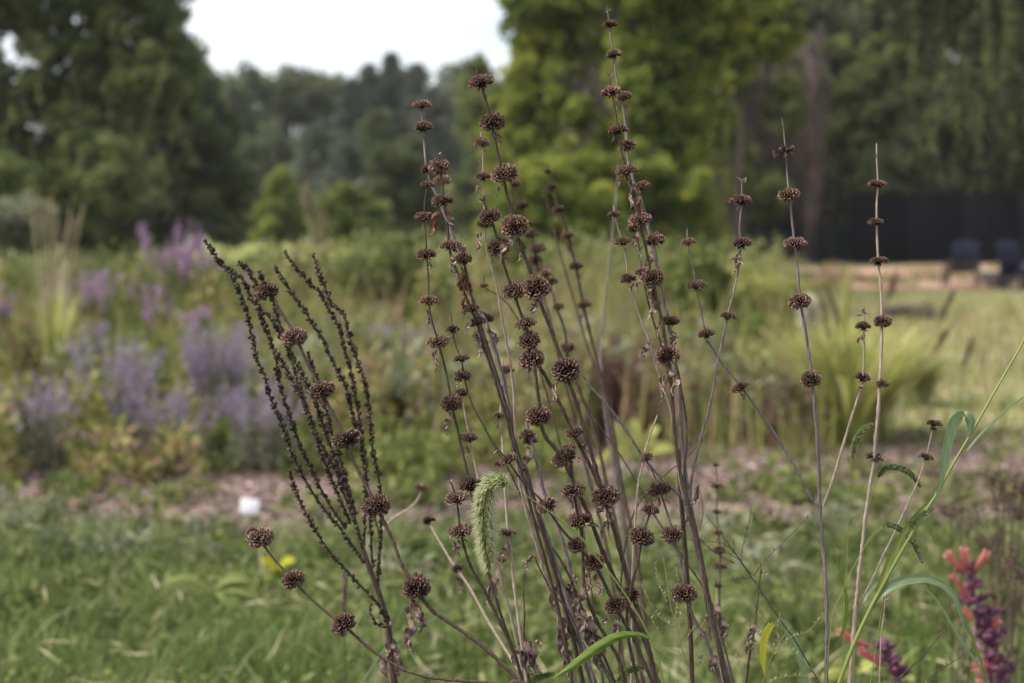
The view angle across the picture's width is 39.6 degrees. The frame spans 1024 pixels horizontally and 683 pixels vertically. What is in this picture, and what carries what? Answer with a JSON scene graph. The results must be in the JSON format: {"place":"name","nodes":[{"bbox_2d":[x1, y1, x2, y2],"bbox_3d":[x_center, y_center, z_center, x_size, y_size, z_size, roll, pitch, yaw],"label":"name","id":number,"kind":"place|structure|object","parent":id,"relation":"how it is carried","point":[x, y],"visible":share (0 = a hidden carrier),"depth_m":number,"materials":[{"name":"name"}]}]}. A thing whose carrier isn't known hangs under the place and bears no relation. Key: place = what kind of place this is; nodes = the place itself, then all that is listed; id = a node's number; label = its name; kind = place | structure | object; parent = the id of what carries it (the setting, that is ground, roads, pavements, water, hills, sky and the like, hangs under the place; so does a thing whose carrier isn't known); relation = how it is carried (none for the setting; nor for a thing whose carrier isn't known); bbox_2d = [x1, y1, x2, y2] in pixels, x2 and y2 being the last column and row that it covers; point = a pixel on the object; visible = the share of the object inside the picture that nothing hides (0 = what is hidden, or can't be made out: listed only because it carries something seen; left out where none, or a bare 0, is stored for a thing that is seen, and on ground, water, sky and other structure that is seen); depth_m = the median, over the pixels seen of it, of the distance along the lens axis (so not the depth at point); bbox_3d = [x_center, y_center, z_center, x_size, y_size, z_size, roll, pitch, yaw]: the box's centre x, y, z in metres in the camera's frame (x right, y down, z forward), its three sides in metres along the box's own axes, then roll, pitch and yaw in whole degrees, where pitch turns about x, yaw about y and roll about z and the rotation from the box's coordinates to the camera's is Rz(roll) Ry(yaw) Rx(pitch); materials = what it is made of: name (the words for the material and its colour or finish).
{"place":"outdoors","nodes":[
{"label":"outdoors","id":0,"kind":"place"},
{"bbox_2d":[186,239,469,260],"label":"lawn","id":1,"kind":"structure","parent":0,"point":[246,249],"depth_m":73.62,"materials":[{"name":"green plant"}]},
{"bbox_2d":[236,57,293,242],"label":"broadleaf tree","id":2,"kind":"object","parent":1,"relation":"on","point":[254,75],"visible":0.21,"depth_m":106.47,"materials":[{"name":"green plant"}]},
{"bbox_2d":[235,117,302,243],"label":"broadleaf tree","id":3,"kind":"object","parent":1,"relation":"on","point":[262,157],"visible":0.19,"depth_m":98.31,"materials":[{"name":"green plant"}]},
{"bbox_2d":[247,165,310,251],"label":"conifer","id":4,"kind":"object","parent":1,"relation":"on","point":[278,215],"visible":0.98,"depth_m":69.23,"materials":[{"name":"green plant"}]},
{"bbox_2d":[247,121,338,246],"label":"pine tree","id":5,"kind":"object","parent":1,"relation":"on","point":[316,141],"visible":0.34,"depth_m":90.71,"materials":[{"name":"green plant"}]},
{"bbox_2d":[259,62,336,242],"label":"broadleaf tree","id":6,"kind":"object","parent":1,"relation":"on","point":[289,101],"visible":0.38,"depth_m":109.51,"materials":[{"name":"green plant"}]},
{"bbox_2d":[296,71,349,138],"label":"broadleaf tree","id":7,"kind":"object","parent":1,"relation":"on","point":[323,104],"visible":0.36,"depth_m":109.59,"materials":[{"name":"green plant"}]},
{"bbox_2d":[292,138,384,247],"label":"pine tree","id":8,"kind":"object","parent":1,"relation":"on","point":[346,159],"visible":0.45,"depth_m":82.90,"materials":[{"name":"green plant"}]},
{"bbox_2d":[327,76,370,150],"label":"pine tree","id":9,"kind":"object","parent":1,"relation":"on","point":[352,97],"visible":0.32,"depth_m":98.58,"materials":[{"name":"green plant"}]},
{"bbox_2d":[408,84,466,244],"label":"pine tree","id":10,"kind":"object","parent":1,"relation":"on","point":[443,141],"visible":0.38,"depth_m":92.61,"materials":[{"name":"green plant"}]},
{"bbox_2d":[1,0,1019,150],"label":"sky","id":11,"kind":"structure","parent":0,"point":[341,36],"materials":[{"name":"white"}]},
{"bbox_2d":[0,231,1023,682],"bbox_3d":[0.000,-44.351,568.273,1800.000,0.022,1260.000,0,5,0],"label":"ground","id":12,"kind":"structure","parent":0,"point":[804,275],"depth_m":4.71,"materials":[{"name":"green plant"}]},
{"bbox_2d":[0,188,60,257],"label":"bush","id":13,"kind":"object","parent":12,"relation":"on","point":[11,213],"visible":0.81,"depth_m":25.76,"materials":[{"name":"green plant"}]},
{"bbox_2d":[8,288,97,395],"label":"grass clump","id":14,"kind":"object","parent":12,"relation":"on","point":[59,328],"visible":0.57,"depth_m":8.58,"materials":[{"name":"green plant"}]},
{"bbox_2d":[29,188,84,339],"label":"grass clump","id":15,"kind":"object","parent":12,"relation":"on","point":[55,231],"visible":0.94,"depth_m":8.97,"materials":[{"name":"plant"}]},
{"bbox_2d":[5,181,156,259],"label":"broadleaf tree","id":16,"kind":"object","parent":12,"relation":"on","point":[90,236],"visible":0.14,"depth_m":41.63,"materials":[{"name":"green plant"}]},
{"bbox_2d":[0,0,210,261],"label":"broadleaf tree","id":17,"kind":"object","parent":12,"relation":"on","point":[157,54],"visible":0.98,"depth_m":36.82,"materials":[{"name":"green plant"}]},
{"bbox_2d":[77,36,264,258],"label":"broadleaf tree","id":18,"kind":"object","parent":12,"relation":"on","point":[218,191],"visible":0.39,"depth_m":44.97,"materials":[{"name":"green plant"}]},
{"bbox_2d":[136,219,205,316],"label":"magenta flower clump","id":19,"kind":"object","parent":12,"relation":"on","point":[187,265],"visible":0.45,"depth_m":13.41,"materials":[{"name":"purple plant"}]},
{"bbox_2d":[0,243,343,328],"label":"back herbs","id":20,"kind":"object","parent":12,"relation":"on","point":[23,260],"visible":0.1,"depth_m":15.69,"materials":[{"name":"green plant"}]},
{"bbox_2d":[160,571,257,622],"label":"leafy weed","id":21,"kind":"object","parent":12,"relation":"on","point":[231,583],"visible":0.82,"depth_m":4.26,"materials":[{"name":"green plant"}]},
{"bbox_2d":[0,274,530,404],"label":"border plants","id":22,"kind":"object","parent":12,"relation":"on","point":[354,327],"visible":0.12,"depth_m":9.89,"materials":[{"name":"green plant"}]},
{"bbox_2d":[8,392,590,485],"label":"weeds","id":23,"kind":"object","parent":12,"relation":"on","point":[420,446],"visible":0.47,"depth_m":6.93,"materials":[{"name":"green plant"}]},
{"bbox_2d":[203,239,403,682],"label":"dark spike plant","id":24,"kind":"object","parent":12,"relation":"on","point":[392,653],"visible":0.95,"depth_m":1.75,"materials":[{"name":"brown plant"}]},
{"bbox_2d":[302,177,395,251],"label":"bush","id":25,"kind":"object","parent":12,"relation":"on","point":[366,212],"visible":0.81,"depth_m":33.57,"materials":[{"name":"green plant"}]},
{"bbox_2d":[0,229,744,340],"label":"tall growth","id":26,"kind":"object","parent":12,"relation":"on","point":[207,297],"visible":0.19,"depth_m":12.19,"materials":[{"name":"plant"}]},
{"bbox_2d":[245,525,523,682],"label":"dried seed stalk","id":27,"kind":"object","parent":12,"relation":"on","point":[264,536],"visible":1,"depth_m":1.56,"materials":[{"name":"brown plant"}]},
{"bbox_2d":[254,282,528,682],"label":"dried seed stalk","id":28,"kind":"object","parent":12,"relation":"on","point":[374,505],"visible":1,"depth_m":1.57,"materials":[{"name":"brown plant"}]},
{"bbox_2d":[331,230,452,320],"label":"leafy shrub","id":29,"kind":"object","parent":12,"relation":"on","point":[403,244],"visible":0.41,"depth_m":13.75,"materials":[{"name":"green plant"}]},
{"bbox_2d":[0,236,793,374],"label":"tall weeds","id":30,"kind":"object","parent":12,"relation":"on","point":[640,293],"visible":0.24,"depth_m":12.18,"materials":[{"name":"green plant"}]},
{"bbox_2d":[0,309,795,448],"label":"border herbs","id":31,"kind":"object","parent":12,"relation":"on","point":[405,377],"visible":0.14,"depth_m":8.43,"materials":[{"name":"green plant"}]},
{"bbox_2d":[0,299,805,489],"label":"mixed perennials","id":32,"kind":"object","parent":12,"relation":"on","point":[111,435],"visible":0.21,"depth_m":7.40,"materials":[{"name":"green plant"}]},
{"bbox_2d":[363,140,445,241],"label":"bush","id":33,"kind":"object","parent":12,"relation":"on","point":[392,167],"visible":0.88,"depth_m":49.28,"materials":[{"name":"green plant"}]},
{"bbox_2d":[17,292,814,445],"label":"grey herbs","id":34,"kind":"object","parent":12,"relation":"on","point":[398,382],"visible":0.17,"depth_m":8.22,"materials":[{"name":"green plant"}]},
{"bbox_2d":[0,274,846,458],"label":"border stems","id":35,"kind":"object","parent":12,"relation":"on","point":[716,426],"visible":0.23,"depth_m":8.01,"materials":[{"name":"green plant"}]},
{"bbox_2d":[414,177,520,668],"bbox_3d":[0.017,0.454,1.633,0.267,1.274,0.035,-2,5,-25],"label":"dried seed stalk","id":36,"kind":"object","parent":12,"relation":"on","point":[450,402],"visible":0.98,"depth_m":1.56,"materials":[{"name":"brown plant"}]},
{"bbox_2d":[439,62,507,246],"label":"broadleaf tree","id":37,"kind":"object","parent":12,"relation":"on","point":[460,189],"visible":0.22,"depth_m":78.58,"materials":[{"name":"green plant"}]},
{"bbox_2d":[458,50,503,215],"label":"broadleaf tree","id":38,"kind":"object","parent":12,"relation":"on","point":[472,105],"visible":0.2,"depth_m":41.34,"materials":[{"name":"green plant"}]},
{"bbox_2d":[427,152,573,682],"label":"dried seed stalk","id":39,"kind":"object","parent":12,"relation":"on","point":[436,167],"visible":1,"depth_m":1.51,"materials":[{"name":"brown plant"}]},
{"bbox_2d":[412,99,597,682],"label":"dried seed stalk","id":40,"kind":"object","parent":12,"relation":"on","point":[422,126],"visible":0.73,"depth_m":1.59,"materials":[{"name":"brown plant"}]},
{"bbox_2d":[0,497,1023,682],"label":"weeds","id":41,"kind":"object","parent":12,"relation":"on","point":[907,592],"visible":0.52,"depth_m":4.42,"materials":[{"name":"green plant"}]},
{"bbox_2d":[0,424,1023,575],"bbox_3d":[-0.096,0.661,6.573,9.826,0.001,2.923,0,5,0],"label":"mulch bed","id":42,"kind":"object","parent":12,"relation":"on","point":[223,482],"visible":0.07,"depth_m":6.47,"materials":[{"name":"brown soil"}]},
{"bbox_2d":[0,371,92,474],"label":"violet flower clump","id":43,"kind":"object","parent":42,"relation":"on","point":[49,442],"visible":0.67,"depth_m":6.95,"materials":[{"name":"purple plant"}]},
{"bbox_2d":[62,334,166,453],"bbox_3d":[-2.081,0.296,7.450,0.517,0.682,0.526,0,5,0],"label":"violet flower clump","id":44,"kind":"object","parent":42,"relation":"on","point":[144,378],"visible":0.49,"depth_m":7.41,"materials":[{"name":"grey plant"}]},
{"bbox_2d":[98,374,231,473],"bbox_3d":[-1.687,0.414,7.017,0.624,0.513,0.535,0,5,0],"label":"violet flower clump","id":45,"kind":"object","parent":42,"relation":"on","point":[157,408],"visible":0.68,"depth_m":6.95,"materials":[{"name":"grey plant"}]},
{"bbox_2d":[179,320,264,452],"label":"violet flower clump","id":46,"kind":"object","parent":42,"relation":"on","point":[231,377],"visible":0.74,"depth_m":7.48,"materials":[{"name":"purple plant"}]},
{"bbox_2d":[216,374,309,474],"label":"violet flower clump","id":47,"kind":"object","parent":42,"relation":"on","point":[266,439],"visible":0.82,"depth_m":6.89,"materials":[{"name":"purple plant"}]},
{"bbox_2d":[0,450,981,527],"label":"front weeds","id":48,"kind":"object","parent":42,"relation":"on","point":[404,486],"visible":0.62,"depth_m":6.05,"materials":[{"name":"green plant"}]},
{"bbox_2d":[36,431,1023,508],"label":"ground cover","id":49,"kind":"object","parent":42,"relation":"on","point":[733,490],"visible":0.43,"depth_m":6.48,"materials":[{"name":"green plant"}]},
{"bbox_2d":[566,326,668,447],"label":"burgundy plant","id":50,"kind":"object","parent":42,"relation":"on","point":[615,385],"visible":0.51,"depth_m":7.77,"materials":[{"name":"brown plant"}]},
{"bbox_2d":[0,500,1023,682],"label":"clover","id":51,"kind":"object","parent":12,"relation":"on","point":[482,674],"visible":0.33,"depth_m":4.36,"materials":[{"name":"green plant"}]},
{"bbox_2d":[0,481,1023,597],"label":"pale weeds","id":52,"kind":"object","parent":12,"relation":"on","point":[756,554],"visible":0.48,"depth_m":5.21,"materials":[{"name":"green plant"}]},
{"bbox_2d":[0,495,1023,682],"bbox_3d":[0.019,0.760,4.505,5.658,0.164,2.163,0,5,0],"label":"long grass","id":53,"kind":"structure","parent":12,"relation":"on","point":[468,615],"depth_m":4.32,"materials":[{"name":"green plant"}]},
{"bbox_2d":[0,484,1023,682],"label":"dry straw","id":54,"kind":"object","parent":12,"relation":"on","point":[433,667],"visible":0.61,"depth_m":4.30,"materials":[{"name":"plant"}]},
{"bbox_2d":[455,250,584,682],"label":"dried seed stalk","id":55,"kind":"object","parent":12,"relation":"on","point":[463,257],"visible":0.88,"depth_m":1.58,"materials":[{"name":"brown plant"}]},
{"bbox_2d":[472,132,577,682],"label":"dried seed stalk","id":56,"kind":"object","parent":12,"relation":"on","point":[481,143],"visible":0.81,"depth_m":1.58,"materials":[{"name":"brown plant"}]},
{"bbox_2d":[483,0,610,201],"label":"broadleaf tree","id":57,"kind":"object","parent":12,"relation":"on","point":[533,76],"visible":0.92,"depth_m":33.08,"materials":[{"name":"green plant"}]},
{"bbox_2d":[462,150,636,261],"bbox_3d":[0.635,-1.906,23.928,2.974,2.588,1.463,0,5,0],"label":"bush","id":58,"kind":"object","parent":12,"relation":"on","point":[579,211],"visible":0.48,"depth_m":23.60,"materials":[{"name":"green plant"}]},
{"bbox_2d":[468,67,660,682],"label":"dried seed stalk","id":59,"kind":"object","parent":12,"relation":"on","point":[565,370],"visible":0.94,"depth_m":1.48,"materials":[{"name":"brown plant"}]},
{"bbox_2d":[314,222,816,322],"bbox_3d":[0.455,-1.012,20.634,8.992,1.506,13.046,0,5,0],"label":"rough growth","id":60,"kind":"object","parent":12,"relation":"on","point":[354,249],"visible":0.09,"depth_m":18.76,"materials":[{"name":"green plant"}]},
{"bbox_2d":[467,469,663,682],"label":"foxtail grass","id":61,"kind":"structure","parent":12,"relation":"on","point":[488,492],"depth_m":1.46,"materials":[{"name":"green plant"}]},
{"bbox_2d":[478,194,655,665],"bbox_3d":[0.090,0.468,1.578,0.230,1.256,0.134,-4,6,-42],"label":"dried seed stalk","id":62,"kind":"object","parent":12,"relation":"on","point":[528,339],"visible":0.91,"depth_m":1.51,"materials":[{"name":"brown plant"}]},
{"bbox_2d":[508,179,627,682],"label":"dried seed stalk","id":63,"kind":"object","parent":12,"relation":"on","point":[535,258],"visible":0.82,"depth_m":2.14,"materials":[{"name":"brown plant"}]},
{"bbox_2d":[485,441,654,682],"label":"dried seed stalk","id":64,"kind":"object","parent":12,"relation":"on","point":[615,604],"visible":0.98,"depth_m":1.49,"materials":[{"name":"brown plant"}]},
{"bbox_2d":[335,332,831,447],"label":"brown herbs","id":65,"kind":"object","parent":12,"relation":"on","point":[772,439],"visible":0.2,"depth_m":7.91,"materials":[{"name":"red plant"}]},
{"bbox_2d":[554,17,615,156],"bbox_3d":[1.765,-4.385,32.772,1.714,6.151,1.507,-3,5,-29],"label":"broadleaf tree","id":66,"kind":"object","parent":12,"relation":"on","point":[593,91],"visible":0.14,"depth_m":32.52,"materials":[{"name":"green plant"}]},
{"bbox_2d":[525,360,658,680],"bbox_3d":[0.118,0.554,1.582,0.118,1.084,0.234,3,5,32],"label":"dried seed stalk","id":67,"kind":"object","parent":12,"relation":"on","point":[539,414],"visible":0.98,"depth_m":1.49,"materials":[{"name":"brown plant"}]},
{"bbox_2d":[561,458,626,682],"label":"dried seed stalk","id":68,"kind":"object","parent":12,"relation":"on","point":[572,490],"visible":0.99,"depth_m":1.50,"materials":[{"name":"brown plant"}]},
{"bbox_2d":[559,93,629,155],"bbox_3d":[1.756,-3.285,30.796,1.552,4.227,1.056,0,5,0],"label":"broadleaf tree","id":69,"kind":"object","parent":12,"relation":"on","point":[578,114],"visible":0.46,"depth_m":30.53,"materials":[{"name":"green plant"}]},
{"bbox_2d":[543,165,653,682],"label":"dried seed stalk","id":70,"kind":"object","parent":12,"relation":"on","point":[583,304],"visible":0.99,"depth_m":2.19,"materials":[{"name":"brown plant"}]},
{"bbox_2d":[470,69,738,255],"bbox_3d":[2.375,-4.317,35.806,6.829,5.483,3.317,0,5,0],"label":"broadleaf tree","id":71,"kind":"object","parent":12,"relation":"on","point":[716,98],"visible":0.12,"depth_m":35.27,"materials":[{"name":"green plant"}]},
{"bbox_2d":[538,133,715,260],"bbox_3d":[2.089,-2.285,25.903,3.317,3.022,1.458,0,5,0],"label":"bush","id":72,"kind":"object","parent":12,"relation":"on","point":[662,192],"visible":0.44,"depth_m":25.59,"materials":[{"name":"green plant"}]},
{"bbox_2d":[600,72,730,682],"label":"dried seed stalk","id":73,"kind":"object","parent":12,"relation":"on","point":[668,354],"visible":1,"depth_m":1.51,"materials":[{"name":"brown plant"}]},
{"bbox_2d":[579,6,752,682],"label":"dried seed stalk","id":74,"kind":"object","parent":12,"relation":"on","point":[684,592],"visible":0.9,"depth_m":1.56,"materials":[{"name":"brown plant"}]},
{"bbox_2d":[590,0,755,182],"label":"broadleaf tree","id":75,"kind":"object","parent":12,"relation":"on","point":[670,67],"visible":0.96,"depth_m":29.24,"materials":[{"name":"green plant"}]},
{"bbox_2d":[632,243,734,332],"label":"leafy shrub","id":76,"kind":"object","parent":12,"relation":"on","point":[711,256],"visible":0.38,"depth_m":12.35,"materials":[{"name":"green plant"}]},
{"bbox_2d":[718,0,812,247],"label":"broadleaf tree","id":77,"kind":"object","parent":12,"relation":"on","point":[772,39],"visible":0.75,"depth_m":32.28,"materials":[{"name":"green plant"}]},
{"bbox_2d":[719,59,814,261],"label":"broadleaf tree","id":78,"kind":"object","parent":12,"relation":"on","point":[761,188],"visible":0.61,"depth_m":45.39,"materials":[{"name":"green plant"}]},
{"bbox_2d":[705,13,831,249],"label":"dead tree","id":79,"kind":"object","parent":12,"relation":"on","point":[755,114],"visible":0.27,"depth_m":48.11,"materials":[{"name":"brown wood"}]},
{"bbox_2d":[724,261,816,333],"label":"leafy shrub","id":80,"kind":"object","parent":12,"relation":"on","point":[775,284],"visible":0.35,"depth_m":12.79,"materials":[{"name":"green plant"}]},
{"bbox_2d":[680,118,870,682],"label":"dried seed stalk","id":81,"kind":"object","parent":12,"relation":"on","point":[812,378],"visible":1,"depth_m":1.53,"materials":[{"name":"brown plant"}]},
{"bbox_2d":[715,219,850,264],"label":"fence","id":82,"kind":"object","parent":12,"relation":"on","point":[751,230],"visible":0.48,"depth_m":45.87,"materials":[{"name":"black paint"}]},
{"bbox_2d":[704,0,876,179],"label":"broadleaf tree","id":83,"kind":"object","parent":12,"relation":"on","point":[838,26],"visible":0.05,"depth_m":53.59,"materials":[{"name":"green plant"}]},
{"bbox_2d":[780,0,844,263],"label":"dead tree","id":84,"kind":"object","parent":12,"relation":"on","point":[813,181],"visible":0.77,"depth_m":47.50,"materials":[{"name":"brown wood"}]},
{"bbox_2d":[744,143,939,263],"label":"thicket","id":85,"kind":"object","parent":12,"relation":"on","point":[863,173],"visible":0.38,"depth_m":48.08,"materials":[{"name":"green plant"}]},
{"bbox_2d":[768,26,927,176],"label":"broadleaf tree","id":86,"kind":"object","parent":12,"relation":"on","point":[862,77],"visible":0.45,"depth_m":49.44,"materials":[{"name":"green plant"}]},
{"bbox_2d":[847,143,942,682],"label":"dried seed stalk","id":87,"kind":"object","parent":12,"relation":"on","point":[882,320],"visible":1,"depth_m":1.63,"materials":[{"name":"brown plant"}]},
{"bbox_2d":[803,286,1023,452],"bbox_3d":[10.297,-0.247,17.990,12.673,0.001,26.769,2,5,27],"label":"meadow strip","id":88,"kind":"object","parent":12,"relation":"on","point":[952,410],"visible":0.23,"depth_m":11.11,"materials":[{"name":"green plant"}]},
{"bbox_2d":[712,267,1000,445],"bbox_3d":[1.895,0.076,7.918,1.614,0.982,1.617,0,5,0],"label":"grass clump","id":89,"kind":"object","parent":88,"relation":"on","point":[845,362],"visible":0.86,"depth_m":7.79,"materials":[{"name":"green plant"}]},
{"bbox_2d":[717,289,1023,447],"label":"tall meadow grass","id":90,"kind":"structure","parent":88,"relation":"on","point":[989,334],"depth_m":12.86,"materials":[{"name":"green plant"}]},
{"bbox_2d":[845,67,1023,193],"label":"broadleaf tree","id":91,"kind":"object","parent":12,"relation":"on","point":[894,99],"visible":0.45,"depth_m":48.71,"materials":[{"name":"green plant"}]},
{"bbox_2d":[848,193,1023,264],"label":"board fence","id":92,"kind":"object","parent":12,"relation":"on","point":[923,227],"visible":0.76,"depth_m":46.80,"materials":[{"name":"black wood"}]},
{"bbox_2d":[861,0,1023,192],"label":"weeping tree","id":93,"kind":"object","parent":12,"relation":"on","point":[998,25],"visible":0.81,"depth_m":48.51,"materials":[{"name":"green plant"}]},
{"bbox_2d":[899,134,1023,193],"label":"thicket","id":94,"kind":"object","parent":12,"relation":"on","point":[1018,168],"visible":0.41,"depth_m":48.61,"materials":[{"name":"green plant"}]},
{"bbox_2d":[938,489,1010,682],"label":"dried umbel plant","id":95,"kind":"object","parent":12,"relation":"on","point":[950,510],"visible":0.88,"depth_m":2.96,"materials":[{"name":"plant"}]},
{"bbox_2d":[942,546,1017,682],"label":"coral flower","id":96,"kind":"object","parent":12,"relation":"on","point":[989,634],"visible":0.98,"depth_m":2.64,"materials":[{"name":"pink plant"}]},
{"bbox_2d":[974,533,1023,682],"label":"dried umbel plant","id":97,"kind":"object","parent":12,"relation":"on","point":[1010,563],"visible":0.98,"depth_m":2.80,"materials":[{"name":"plant"}]},
{"bbox_2d":[979,466,1023,682],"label":"dried umbel plant","id":98,"kind":"object","parent":12,"relation":"on","point":[1001,483],"visible":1,"depth_m":2.92,"materials":[{"name":"plant"}]},
{"bbox_2d":[794,264,1023,288],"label":"bank","id":99,"kind":"structure","parent":0,"point":[953,282],"depth_m":32.39,"materials":[{"name":"brown soil"}]},
{"bbox_2d":[779,260,1023,291],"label":"bank weeds","id":100,"kind":"object","parent":99,"relation":"on","point":[831,280],"visible":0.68,"depth_m":30.93,"materials":[{"name":"green plant"}]},
{"bbox_2d":[837,339,1023,682],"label":"foxtail grass","id":101,"kind":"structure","parent":0,"point":[954,422],"depth_m":1.52,"materials":[{"name":"green plant"}]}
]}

